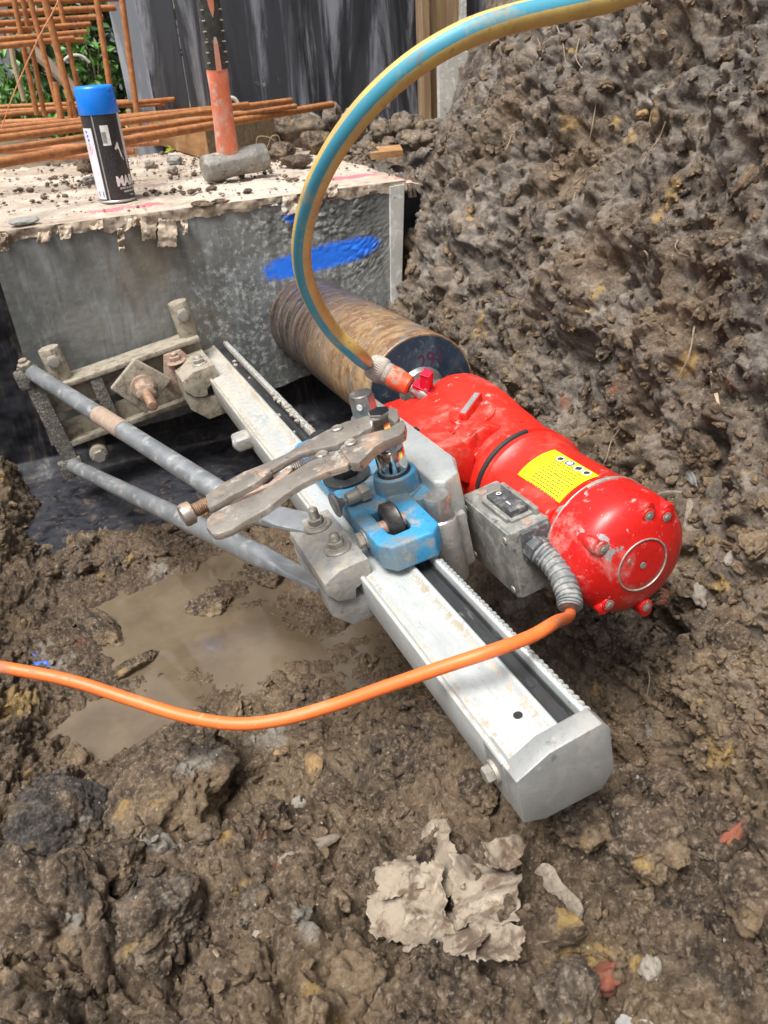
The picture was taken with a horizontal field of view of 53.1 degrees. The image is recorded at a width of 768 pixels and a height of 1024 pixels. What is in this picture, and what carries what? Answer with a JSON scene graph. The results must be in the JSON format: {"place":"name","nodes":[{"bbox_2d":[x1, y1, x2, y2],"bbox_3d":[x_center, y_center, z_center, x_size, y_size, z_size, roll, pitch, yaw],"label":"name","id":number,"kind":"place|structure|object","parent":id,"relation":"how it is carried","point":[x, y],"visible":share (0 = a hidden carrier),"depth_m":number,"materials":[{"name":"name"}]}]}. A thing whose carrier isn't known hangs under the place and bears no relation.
{"place":"outdoors","nodes":[
{"label":"outdoors","id":0,"kind":"place"},
{"bbox_2d":[0,0,767,1023],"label":"ground","id":1,"kind":"structure","parent":0,"point":[34,752],"depth_m":0.78,"materials":[{"name":"soil"}]},
{"bbox_2d":[5,26,26,100],"bbox_3d":[-0.879,-1.070,1.837,0.020,0.156,0.012,-15,34,-18],"label":"garden stake","id":2,"kind":"object","parent":1,"relation":"on","point":[16,72],"visible":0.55,"depth_m":1.84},
{"bbox_2d":[0,72,63,119],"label":"shrub","id":3,"kind":"object","parent":1,"relation":"on","point":[5,96],"visible":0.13,"depth_m":2.53,"materials":[{"name":"green plant"}]},
{"bbox_2d":[20,0,46,116],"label":"rebar","id":4,"kind":"object","parent":1,"relation":"on","point":[34,62],"visible":0.88,"depth_m":1.63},
{"bbox_2d":[15,33,74,98],"bbox_3d":[-0.917,-1.220,2.107,0.246,0.169,0.032,20,39,33],"label":"branch","id":5,"kind":"object","parent":1,"relation":"on","point":[55,71],"visible":0.35,"depth_m":2.09,"materials":[{"name":"beige plant"}]},
{"bbox_2d":[0,35,97,104],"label":"shrub","id":6,"kind":"object","parent":1,"relation":"on","point":[3,53],"visible":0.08,"depth_m":2.85,"materials":[{"name":"green plant"}]},
{"bbox_2d":[0,772,108,857],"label":"soil clod","id":7,"kind":"object","parent":1,"relation":"on","point":[50,814],"visible":0.62,"depth_m":0.60,"materials":[{"name":"soil"}]},
{"bbox_2d":[0,844,116,958],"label":"soil clod","id":8,"kind":"object","parent":1,"relation":"on","point":[54,902],"visible":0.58,"depth_m":0.49,"materials":[{"name":"soil"}]},
{"bbox_2d":[0,2,127,115],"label":"shrub","id":9,"kind":"object","parent":1,"relation":"on","point":[112,55],"visible":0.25,"depth_m":2.42,"materials":[{"name":"green plant"}]},
{"bbox_2d":[52,763,79,777],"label":"soil clod","id":10,"kind":"object","parent":1,"relation":"on","point":[70,769],"visible":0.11,"depth_m":0.72,"materials":[{"name":"soil"}]},
{"bbox_2d":[14,91,129,140],"bbox_3d":[-0.947,-1.302,2.543,0.531,0.191,0.325,-15,34,-18],"label":"shrub","id":11,"kind":"object","parent":1,"relation":"on","point":[48,100],"visible":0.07,"depth_m":2.48,"materials":[{"name":"green plant"}]},
{"bbox_2d":[59,21,120,114],"bbox_3d":[-0.892,-1.299,2.326,0.194,0.315,0.122,-15,34,-18],"label":"shrub","id":12,"kind":"object","parent":1,"relation":"on","point":[98,79],"visible":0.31,"depth_m":2.30,"materials":[{"name":"green plant"}]},
{"bbox_2d":[0,0,189,102],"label":"rendered wall","id":13,"kind":"structure","parent":1,"relation":"on","point":[6,60],"depth_m":3.44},
{"bbox_2d":[74,605,124,647],"bbox_3d":[-0.337,0.148,0.934,0.093,0.065,0.043,17,37,30],"label":"soil clod","id":14,"kind":"object","parent":1,"relation":"on","point":[99,627],"visible":0.77,"depth_m":0.92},
{"bbox_2d":[89,838,146,887],"bbox_3d":[-0.189,0.247,0.544,0.043,0.033,0.043,-15,34,-18],"label":"soil clod","id":15,"kind":"object","parent":1,"relation":"on","point":[116,861],"visible":0.91,"depth_m":0.54,"materials":[{"name":"soil"}]},
{"bbox_2d":[107,0,162,154],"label":"formwork panel","id":16,"kind":"object","parent":1,"relation":"on","point":[143,85],"depth_m":1.89,"materials":[{"name":"wood"}]},
{"bbox_2d":[111,649,158,678],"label":"soil clod","id":17,"kind":"object","parent":1,"relation":"on","point":[125,668],"visible":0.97,"depth_m":0.88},
{"bbox_2d":[20,504,287,582],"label":"lumps by the wall","id":18,"kind":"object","parent":1,"relation":"on","point":[82,541],"visible":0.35,"depth_m":1.06,"materials":[{"name":"soil"}]},
{"bbox_2d":[113,870,207,973],"bbox_3d":[-0.144,0.256,0.484,0.045,0.059,0.067,17,37,30],"label":"soil clod","id":19,"kind":"object","parent":1,"relation":"on","point":[154,916],"visible":1,"depth_m":0.47,"materials":[{"name":"soil"}]},
{"bbox_2d":[135,0,189,151],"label":"formwork panel","id":20,"kind":"object","parent":1,"relation":"on","point":[159,32],"depth_m":1.88,"materials":[{"name":"wood"}]},
{"bbox_2d":[96,706,239,841],"bbox_3d":[-0.189,0.241,0.649,0.146,0.086,0.136,-15,34,-18],"label":"soil clod","id":21,"kind":"object","parent":1,"relation":"on","point":[171,778],"visible":0.74,"depth_m":0.63,"materials":[{"name":"soil"}]},
{"bbox_2d":[183,590,232,617],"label":"soil clod","id":22,"kind":"object","parent":1,"relation":"on","point":[212,604],"visible":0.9,"depth_m":0.96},
{"bbox_2d":[0,147,422,445],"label":"concrete beam","id":23,"kind":"structure","parent":1,"relation":"on","point":[95,283],"depth_m":1.20,"materials":[{"name":"concrete"}]},
{"bbox_2d":[7,217,39,225],"bbox_3d":[-0.522,-0.422,1.114,0.044,0.010,0.031,-15,34,-18],"label":"stone flake","id":24,"kind":"object","parent":23,"relation":"on","point":[18,221],"visible":1,"depth_m":1.11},
{"bbox_2d":[11,0,39,114],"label":"rebar","id":25,"kind":"object","parent":23,"relation":"on","point":[25,59],"visible":0.96,"depth_m":1.60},
{"bbox_2d":[0,29,87,41],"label":"rebar","id":26,"kind":"object","parent":25,"relation":"attached to","point":[44,35],"visible":0.84,"depth_m":1.58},
{"bbox_2d":[27,0,58,118],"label":"rebar","id":27,"kind":"object","parent":23,"relation":"on","point":[40,40],"visible":0.62,"depth_m":1.56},
{"bbox_2d":[0,35,75,49],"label":"rebar","id":28,"kind":"object","parent":27,"relation":"on","point":[24,43],"visible":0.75,"depth_m":1.56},
{"bbox_2d":[52,82,64,118],"bbox_3d":[-0.630,-0.787,1.495,0.016,0.085,0.011,-15,34,-18],"label":"rebar","id":29,"kind":"object","parent":23,"relation":"on","point":[58,100],"visible":0.71,"depth_m":1.49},
{"bbox_2d":[41,0,77,117],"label":"rebar","id":30,"kind":"object","parent":23,"relation":"on","point":[57,50],"visible":0.72,"depth_m":1.48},
{"bbox_2d":[3,147,134,161],"bbox_3d":[-0.587,-0.621,1.346,0.296,0.012,0.012,-6,32,-4],"label":"rebar","id":31,"kind":"object","parent":23,"relation":"on","point":[130,151],"visible":0.27,"depth_m":1.35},
{"bbox_2d":[0,139,160,154],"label":"rebar","id":32,"kind":"object","parent":23,"relation":"on","point":[154,143],"visible":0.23,"depth_m":1.39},
{"bbox_2d":[1,0,58,128],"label":"tie wire","id":33,"kind":"object","parent":32,"relation":"attached to","point":[27,63],"visible":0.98,"depth_m":1.37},
{"bbox_2d":[76,158,92,172],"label":"soil clod","id":34,"kind":"object","parent":23,"relation":"on","point":[83,165],"visible":0.78,"depth_m":1.55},
{"bbox_2d":[74,84,135,202],"bbox_3d":[-0.438,-0.578,1.210,0.060,0.164,0.060,-15,34,-18],"label":"spray can","id":35,"kind":"object","parent":23,"relation":"on","point":[97,108],"visible":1,"depth_m":1.19,"materials":[{"name":"metal"}]},
{"bbox_2d":[119,0,141,132],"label":"rebar","id":36,"kind":"object","parent":23,"relation":"on","point":[127,41],"visible":0.85,"depth_m":1.55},
{"bbox_2d":[0,101,334,167],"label":"rebar","id":37,"kind":"object","parent":23,"relation":"on","point":[35,156],"visible":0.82,"depth_m":1.34,"materials":[{"name":"metal"}]},
{"bbox_2d":[0,104,296,152],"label":"rebar","id":38,"kind":"object","parent":37,"relation":"on","point":[60,140],"visible":0.77,"depth_m":1.36,"materials":[{"name":"metal"}]},
{"bbox_2d":[0,141,376,206],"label":"dirt on slab","id":39,"kind":"structure","parent":23,"relation":"on","point":[158,193],"depth_m":1.41,"materials":[{"name":"soil"}]},
{"bbox_2d":[126,104,276,156],"bbox_3d":[-0.477,-0.968,1.934,0.185,0.067,0.799,-18,35,-23],"label":"timber block","id":40,"kind":"object","parent":23,"relation":"on","point":[198,144],"depth_m":1.69,"materials":[{"name":"wood"}]},
{"bbox_2d":[0,99,127,108],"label":"rebar","id":41,"kind":"object","parent":40,"relation":"on","point":[27,105],"visible":0.36,"depth_m":2.10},
{"bbox_2d":[0,103,165,112],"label":"rebar","id":42,"kind":"object","parent":40,"relation":"on","point":[144,105],"visible":0.32,"depth_m":1.97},
{"bbox_2d":[0,97,174,117],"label":"rebar","id":43,"kind":"object","parent":40,"relation":"on","point":[119,104],"visible":0.52,"depth_m":1.81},
{"bbox_2d":[0,108,184,128],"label":"rebar","id":44,"kind":"object","parent":40,"relation":"on","point":[13,125],"visible":0.3,"depth_m":1.48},
{"bbox_2d":[0,114,212,123],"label":"rebar","id":45,"kind":"object","parent":40,"relation":"on","point":[8,121],"visible":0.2,"depth_m":1.73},
{"bbox_2d":[57,0,79,86],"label":"rebar","id":46,"kind":"object","parent":45,"relation":"on","point":[69,47],"visible":0.77,"depth_m":1.66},
{"bbox_2d":[0,21,91,33],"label":"rebar","id":47,"kind":"object","parent":46,"relation":"attached to","point":[7,30],"visible":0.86,"depth_m":1.61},
{"bbox_2d":[0,14,103,26],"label":"rebar","id":48,"kind":"object","parent":47,"relation":"on","point":[74,18],"visible":0.69,"depth_m":1.64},
{"bbox_2d":[0,4,116,16],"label":"rebar","id":49,"kind":"object","parent":48,"relation":"on","point":[68,10],"visible":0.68,"depth_m":1.66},
{"bbox_2d":[0,0,118,6],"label":"rebar","id":50,"kind":"object","parent":49,"relation":"on","point":[5,3],"visible":0.66,"depth_m":1.66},
{"bbox_2d":[94,0,112,85],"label":"rebar","id":51,"kind":"object","parent":45,"relation":"on","point":[97,5],"visible":0.6,"depth_m":1.59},
{"bbox_2d":[0,98,292,141],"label":"rebar","id":52,"kind":"object","parent":40,"relation":"on","point":[13,136],"visible":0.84,"depth_m":1.45,"materials":[{"name":"metal"}]},
{"bbox_2d":[0,101,249,133],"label":"rebar","id":53,"kind":"object","parent":52,"relation":"on","point":[70,123],"visible":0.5,"depth_m":1.41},
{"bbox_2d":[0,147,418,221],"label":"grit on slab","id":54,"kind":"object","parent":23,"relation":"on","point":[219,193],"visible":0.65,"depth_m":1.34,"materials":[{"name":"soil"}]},
{"bbox_2d":[0,196,421,562],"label":"black sheeting","id":55,"kind":"object","parent":23,"relation":"hanging from","point":[76,505],"visible":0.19,"depth_m":1.25,"materials":[{"name":"plastic"}]},
{"bbox_2d":[196,0,270,182],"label":"sledgehammer","id":56,"kind":"object","parent":23,"relation":"on","point":[229,158],"visible":1,"depth_m":1.30,"materials":[{"name":"metal"}]},
{"bbox_2d":[269,141,295,160],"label":"soil clod","id":57,"kind":"object","parent":23,"relation":"on","point":[278,150],"visible":0.77,"depth_m":1.55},
{"bbox_2d":[279,154,311,168],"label":"soil clod","id":58,"kind":"object","parent":23,"relation":"on","point":[296,161],"visible":1,"depth_m":1.45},
{"bbox_2d":[300,130,329,154],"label":"soil clod","id":59,"kind":"object","parent":23,"relation":"on","point":[313,142],"visible":0.69,"depth_m":1.61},
{"bbox_2d":[13,277,681,821],"bbox_3d":[-0.122,-0.071,0.861,0.528,0.201,1.060,-23,32,-13],"label":"core drill","id":60,"kind":"object","parent":23,"relation":"attached to","point":[511,495],"visible":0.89,"depth_m":0.65,"materials":[{"name":"metal"}]},
{"bbox_2d":[0,608,575,730],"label":"power cable","id":61,"kind":"object","parent":60,"relation":"attached to","point":[546,627],"visible":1,"depth_m":0.49,"materials":[{"name":"rubber"}]},
{"bbox_2d":[177,408,406,539],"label":"locking pliers","id":62,"kind":"object","parent":60,"relation":"attached to","point":[359,444],"visible":1,"depth_m":0.58,"materials":[{"name":"metal"}]},
{"bbox_2d":[291,0,644,394],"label":"garden hose","id":63,"kind":"object","parent":60,"relation":"attached to","point":[383,90],"visible":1,"depth_m":0.46,"materials":[{"name":"rubber"}]},
{"bbox_2d":[389,184,403,303],"bbox_3d":[0.020,-0.449,1.306,0.033,0.199,0.018,-15,34,-18],"label":"form edge board","id":64,"kind":"object","parent":23,"relation":"attached to","point":[396,206],"visible":0.79,"depth_m":1.29,"materials":[{"name":"wood"}]},
{"bbox_2d":[39,541,403,760],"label":"puddle water","id":65,"kind":"structure","parent":1,"relation":"on","point":[249,648],"depth_m":0.90,"materials":[{"name":"liquid"}]},
{"bbox_2d":[234,884,270,929],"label":"soil clod","id":66,"kind":"object","parent":1,"relation":"on","point":[246,906],"visible":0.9,"depth_m":0.48,"materials":[{"name":"soil"}]},
{"bbox_2d":[242,799,293,833],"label":"soil clod","id":67,"kind":"object","parent":1,"relation":"on","point":[275,812],"visible":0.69,"depth_m":0.56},
{"bbox_2d":[253,568,284,588],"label":"soil clod","id":68,"kind":"object","parent":1,"relation":"on","point":[265,578],"visible":0.71,"depth_m":0.99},
{"bbox_2d":[173,0,417,140],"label":"formwork panel","id":69,"kind":"object","parent":1,"relation":"on","point":[343,54],"depth_m":1.99,"materials":[{"name":"wood"}]},
{"bbox_2d":[291,794,307,807],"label":"stone","id":70,"kind":"object","parent":1,"relation":"on","point":[296,802],"visible":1,"depth_m":0.58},
{"bbox_2d":[278,834,341,863],"bbox_3d":[-0.051,0.229,0.526,0.048,0.015,0.014,-29,40,-35],"label":"wood splinter","id":71,"kind":"object","parent":1,"relation":"on","point":[327,840],"visible":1,"depth_m":0.53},
{"bbox_2d":[304,752,323,783],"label":"stone","id":72,"kind":"object","parent":1,"relation":"on","point":[313,764],"visible":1,"depth_m":0.65,"materials":[{"name":"yellow stone"}]},
{"bbox_2d":[271,118,441,163],"bbox_3d":[-0.047,-0.883,1.826,0.650,0.028,0.577,-15,34,-18],"label":"rubble","id":73,"kind":"object","parent":1,"relation":"on","point":[370,141],"visible":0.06,"depth_m":1.70,"materials":[{"name":"soil"}]},
{"bbox_2d":[274,112,325,147],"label":"soil clod","id":74,"kind":"object","parent":73,"relation":"on","point":[291,128],"visible":0.54,"depth_m":1.75,"materials":[{"name":"soil"}]},
{"bbox_2d":[322,102,342,132],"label":"soil clod","id":75,"kind":"object","parent":73,"relation":"on","point":[331,117],"visible":0.47,"depth_m":1.85,"materials":[{"name":"soil"}]},
{"bbox_2d":[413,114,427,129],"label":"soil clod","id":76,"kind":"object","parent":73,"relation":"on","point":[419,122],"visible":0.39,"depth_m":1.84,"materials":[{"name":"soil"}]},
{"bbox_2d":[370,116,393,142],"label":"soil clod","id":77,"kind":"object","parent":1,"relation":"on","point":[380,128],"visible":0.91,"depth_m":1.77,"materials":[{"name":"soil"}]},
{"bbox_2d":[368,145,402,159],"bbox_3d":[0.004,-0.708,1.513,0.066,0.012,0.103,-5,32,-2],"label":"wood offcut","id":78,"kind":"object","parent":1,"relation":"on","point":[389,151],"visible":0.86,"depth_m":1.48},
{"bbox_2d":[366,891,410,945],"bbox_3d":[0.003,0.242,0.469,0.031,0.012,0.038,1,32,8],"label":"paper piece","id":79,"kind":"object","parent":1,"relation":"on","point":[386,917],"visible":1,"depth_m":0.47,"materials":[{"name":"paper"}]},
{"bbox_2d":[401,860,455,952],"bbox_3d":[0.026,0.237,0.462,0.032,0.031,0.047,-3,32,1],"label":"paper piece","id":80,"kind":"object","parent":79,"relation":"on","point":[425,915],"visible":1,"depth_m":0.46,"materials":[{"name":"paper"}]},
{"bbox_2d":[381,136,399,145],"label":"soil clod","id":81,"kind":"object","parent":1,"relation":"on","point":[388,140],"visible":0.51,"depth_m":1.58,"materials":[{"name":"soil"}]},
{"bbox_2d":[388,110,415,136],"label":"soil clod","id":82,"kind":"object","parent":1,"relation":"on","point":[400,121],"visible":0.69,"depth_m":1.79,"materials":[{"name":"soil"}]},
{"bbox_2d":[396,129,434,150],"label":"soil clod","id":83,"kind":"object","parent":1,"relation":"on","point":[411,140],"visible":0.94,"depth_m":1.60,"materials":[{"name":"soil"}]},
{"bbox_2d":[415,0,430,128],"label":"timber stud","id":84,"kind":"object","parent":1,"relation":"on","point":[422,34],"depth_m":2.10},
{"bbox_2d":[408,818,464,897],"bbox_3d":[0.029,0.222,0.488,0.045,0.039,0.058,0,32,6],"label":"paper piece","id":85,"kind":"object","parent":1,"relation":"on","point":[445,846],"visible":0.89,"depth_m":0.49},
{"bbox_2d":[374,854,424,900],"bbox_3d":[0.008,0.225,0.479,0.030,0.015,0.032,-7,32,-6],"label":"paper piece","id":86,"kind":"object","parent":85,"relation":"on","point":[391,878],"visible":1,"depth_m":0.47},
{"bbox_2d":[429,0,457,118],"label":"timber board","id":87,"kind":"object","parent":1,"relation":"on","point":[443,14],"depth_m":2.08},
{"bbox_2d":[437,51,467,118],"bbox_3d":[0.193,-1.154,2.155,0.092,0.232,0.015,-15,34,-18],"label":"whitewashed board","id":88,"kind":"object","parent":1,"relation":"on","point":[447,76],"visible":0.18,"depth_m":2.12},
{"bbox_2d":[458,0,466,20],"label":"timber stud","id":89,"kind":"object","parent":1,"relation":"on","point":[462,8],"depth_m":2.07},
{"bbox_2d":[441,910,494,959],"bbox_3d":[0.045,0.234,0.430,0.032,0.058,0.061,-15,34,-18],"label":"paper piece","id":90,"kind":"object","parent":1,"relation":"on","point":[463,941],"visible":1,"depth_m":0.42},
{"bbox_2d":[436,964,504,1023],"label":"soil clod","id":91,"kind":"object","parent":1,"relation":"on","point":[470,994],"visible":1,"depth_m":0.39,"materials":[{"name":"soil"}]},
{"bbox_2d":[466,0,483,50],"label":"formwork panel","id":92,"kind":"object","parent":1,"relation":"on","point":[474,7],"depth_m":2.11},
{"bbox_2d":[457,768,499,815],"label":"soil clod","id":93,"kind":"object","parent":1,"relation":"on","point":[477,793],"visible":0.91,"depth_m":0.54,"materials":[{"name":"soil"}]},
{"bbox_2d":[447,853,521,930],"bbox_3d":[0.058,0.215,0.448,0.044,0.050,0.073,1,32,7],"label":"paper piece","id":94,"kind":"object","parent":1,"relation":"on","point":[483,893],"visible":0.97,"depth_m":0.45,"materials":[{"name":"paper"}]},
{"bbox_2d":[468,915,525,962],"bbox_3d":[0.060,0.227,0.412,0.030,0.030,0.043,0,32,6],"label":"paper piece","id":95,"kind":"object","parent":94,"relation":"on","point":[505,941],"visible":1,"depth_m":0.41,"materials":[{"name":"paper"}]},
{"bbox_2d":[481,834,526,870],"bbox_3d":[0.073,0.205,0.464,0.037,0.022,0.019,-19,35,-24],"label":"paper piece","id":96,"kind":"object","parent":1,"relation":"on","point":[504,853],"visible":1,"depth_m":0.46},
{"bbox_2d":[534,863,583,919],"bbox_3d":[0.107,0.234,0.472,0.010,0.019,0.038,-22,36,-27],"label":"wood splinter","id":97,"kind":"object","parent":1,"relation":"on","point":[553,884],"visible":0.75,"depth_m":0.47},
{"bbox_2d":[532,954,600,1023],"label":"soil clod","id":98,"kind":"object","parent":1,"relation":"on","point":[566,989],"visible":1,"depth_m":0.38,"materials":[{"name":"soil"}]},
{"bbox_2d":[386,0,767,819],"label":"crumbs of clay","id":99,"kind":"object","parent":1,"relation":"on","point":[736,342],"visible":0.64,"depth_m":0.77,"materials":[{"name":"soil"}]},
{"bbox_2d":[555,791,613,853],"bbox_3d":[0.131,0.194,0.484,0.036,0.032,0.045,23,41,36],"label":"soil clod","id":100,"kind":"object","parent":1,"relation":"on","point":[584,824],"visible":0.92,"depth_m":0.48,"materials":[{"name":"soil"}]},
{"bbox_2d":[594,961,625,997],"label":"stone","id":101,"kind":"object","parent":1,"relation":"on","point":[604,970],"visible":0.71,"depth_m":0.41,"materials":[{"name":"brick"}]},
{"bbox_2d":[615,1014,653,1023],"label":"stone","id":102,"kind":"object","parent":1,"relation":"on","point":[623,1019],"visible":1,"depth_m":0.38,"materials":[{"name":"grey stone"}]},
{"bbox_2d":[634,108,650,120],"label":"stone","id":103,"kind":"object","parent":1,"relation":"on","point":[644,114],"visible":0.96,"depth_m":0.89,"materials":[{"name":"yellow stone"}]},
{"bbox_2d":[604,793,692,889],"bbox_3d":[0.156,0.199,0.466,0.048,0.045,0.054,-1,32,4],"label":"soil clod","id":104,"kind":"object","parent":1,"relation":"on","point":[647,843],"visible":1,"depth_m":0.45,"materials":[{"name":"soil"}]},
{"bbox_2d":[637,953,662,982],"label":"stone","id":105,"kind":"object","parent":1,"relation":"on","point":[648,970],"visible":1,"depth_m":0.41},
{"bbox_2d":[657,490,682,498],"bbox_3d":[0.290,-0.018,0.783,0.030,0.016,0.005,18,38,31],"label":"wood splinter","id":106,"kind":"object","parent":1,"relation":"on","point":[667,494],"visible":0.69,"depth_m":0.78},
{"bbox_2d":[683,498,696,552],"bbox_3d":[0.304,0.013,0.765,0.013,0.043,0.034,-1,32,4],"label":"wood splinter","id":107,"kind":"object","parent":1,"relation":"on","point":[687,525],"visible":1,"depth_m":0.77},
{"bbox_2d":[691,582,707,608],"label":"stone","id":108,"kind":"object","parent":1,"relation":"on","point":[699,596],"visible":1,"depth_m":0.72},
{"bbox_2d":[679,426,721,470],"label":"soil clod","id":109,"kind":"object","parent":1,"relation":"on","point":[699,450],"visible":1,"depth_m":0.75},
{"bbox_2d":[702,618,752,658],"bbox_3d":[0.303,0.116,0.678,0.039,0.044,0.039,4,33,13],"label":"soil clod","id":110,"kind":"object","parent":1,"relation":"on","point":[728,634],"visible":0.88,"depth_m":0.67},
{"bbox_2d":[719,820,746,844],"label":"stone","id":111,"kind":"object","parent":1,"relation":"on","point":[736,831],"visible":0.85,"depth_m":0.47,"materials":[{"name":"brick"}]},
{"bbox_2d":[716,851,767,939],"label":"soil clod","id":112,"kind":"object","parent":1,"relation":"on","point":[743,882],"visible":1,"depth_m":0.42,"materials":[{"name":"soil"}]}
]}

